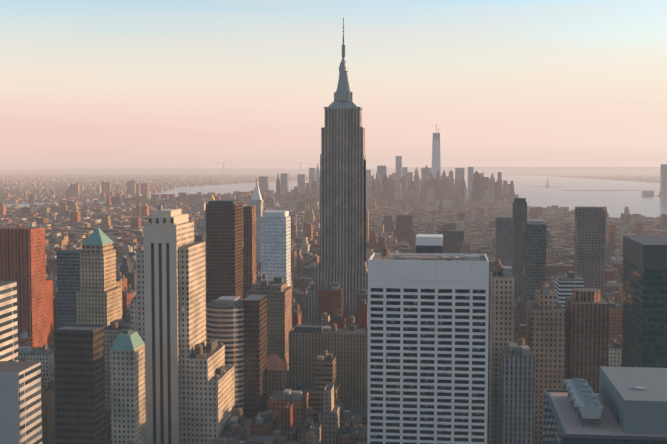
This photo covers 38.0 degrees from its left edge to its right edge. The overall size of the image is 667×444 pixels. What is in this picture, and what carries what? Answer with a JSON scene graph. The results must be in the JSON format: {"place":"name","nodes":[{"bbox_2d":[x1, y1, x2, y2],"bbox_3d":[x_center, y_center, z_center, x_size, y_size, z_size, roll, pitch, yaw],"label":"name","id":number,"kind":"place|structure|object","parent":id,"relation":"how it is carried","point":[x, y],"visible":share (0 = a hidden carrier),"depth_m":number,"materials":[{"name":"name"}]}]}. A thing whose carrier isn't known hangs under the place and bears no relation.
{"place":"outdoors","nodes":[
{"label":"outdoors","id":0,"kind":"place"},
{"bbox_2d":[0,167,660,190],"bbox_3d":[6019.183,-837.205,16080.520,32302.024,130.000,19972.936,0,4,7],"label":"distant hills","id":1,"kind":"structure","parent":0,"point":[478,169],"depth_m":20238.75,"materials":[{"name":"grey"}]},
{"bbox_2d":[0,163,666,257],"bbox_3d":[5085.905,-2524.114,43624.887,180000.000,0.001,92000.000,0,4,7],"label":"ground","id":2,"kind":"structure","parent":0,"point":[11,166],"depth_m":40255.24,"materials":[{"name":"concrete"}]},
{"bbox_2d":[0,179,291,443],"bbox_3d":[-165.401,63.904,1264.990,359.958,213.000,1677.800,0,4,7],"label":"skyscrapers","id":3,"kind":"structure","parent":2,"relation":"on","point":[251,330],"depth_m":740.49,"materials":[{"name":"stone"}]},
{"bbox_2d":[130,205,251,443],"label":"skyscraper","id":4,"kind":"structure","parent":2,"relation":"on","point":[189,388],"depth_m":659.13,"materials":[{"name":"stone"}]},
{"bbox_2d":[142,163,371,174],"bbox_3d":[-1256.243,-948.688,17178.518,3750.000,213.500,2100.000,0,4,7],"label":"suspension bridge","id":5,"kind":"structure","parent":2,"relation":"on","point":[300,170],"depth_m":17211.00,"materials":[{"name":"silver metal"}]},
{"bbox_2d":[0,174,659,202],"bbox_3d":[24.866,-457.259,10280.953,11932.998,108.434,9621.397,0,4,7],"label":"borough blocks","id":6,"kind":"structure","parent":2,"relation":"on","point":[22,188],"depth_m":9653.78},
{"bbox_2d":[305,18,367,324],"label":"skyscraper","id":7,"kind":"structure","parent":2,"relation":"on","point":[343,262],"depth_m":1303.85,"materials":[{"name":"stone"}]},
{"bbox_2d":[367,247,488,443],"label":"office tower","id":8,"kind":"structure","parent":2,"relation":"on","point":[427,374],"depth_m":570.92,"materials":[{"name":"white concrete"}]},
{"bbox_2d":[259,125,666,197],"bbox_3d":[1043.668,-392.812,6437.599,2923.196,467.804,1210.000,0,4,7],"label":"distant skyscrapers","id":9,"kind":"structure","parent":2,"relation":"on","point":[314,173],"depth_m":6168.91,"materials":[{"name":"grey concrete"}]},
{"bbox_2d":[386,201,563,252],"bbox_3d":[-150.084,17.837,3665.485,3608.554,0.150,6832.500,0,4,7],"label":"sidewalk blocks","id":10,"kind":"structure","parent":2,"relation":"on","point":[479,223],"depth_m":3369.70,"materials":[{"name":"grey concrete"}]},
{"bbox_2d":[0,165,666,443],"bbox_3d":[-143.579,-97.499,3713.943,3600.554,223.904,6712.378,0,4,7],"label":"city blocks","id":11,"kind":"structure","parent":10,"relation":"on","point":[121,220],"depth_m":2567.99,"materials":[{"name":"brown brick"}]},
{"bbox_2d":[18,228,622,443],"bbox_3d":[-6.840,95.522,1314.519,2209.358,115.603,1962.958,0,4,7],"label":"rooftop equipment","id":12,"kind":"object","parent":11,"relation":"on","point":[263,418],"visible":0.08,"depth_m":817.93,"materials":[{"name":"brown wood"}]},
{"bbox_2d":[416,198,666,443],"bbox_3d":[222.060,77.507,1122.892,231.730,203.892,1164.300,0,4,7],"label":"skyscrapers","id":13,"kind":"structure","parent":2,"relation":"on","point":[567,322],"depth_m":629.91,"materials":[{"name":"brown concrete"}]},
{"bbox_2d":[543,366,666,443],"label":"building rooftop","id":14,"kind":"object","parent":2,"relation":"on","point":[625,405],"depth_m":305.06,"materials":[{"name":"concrete"}]},
{"bbox_2d":[0,0,666,162],"label":"sky","id":15,"kind":"structure","parent":0,"point":[82,81],"materials":[{"name":"pink"}]},
{"bbox_2d":[6,168,666,217],"bbox_3d":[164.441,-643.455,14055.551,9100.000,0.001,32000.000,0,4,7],"label":"water","id":16,"kind":"structure","parent":0,"point":[615,203],"depth_m":7569.88,"materials":[{"name":"blue liquid"}]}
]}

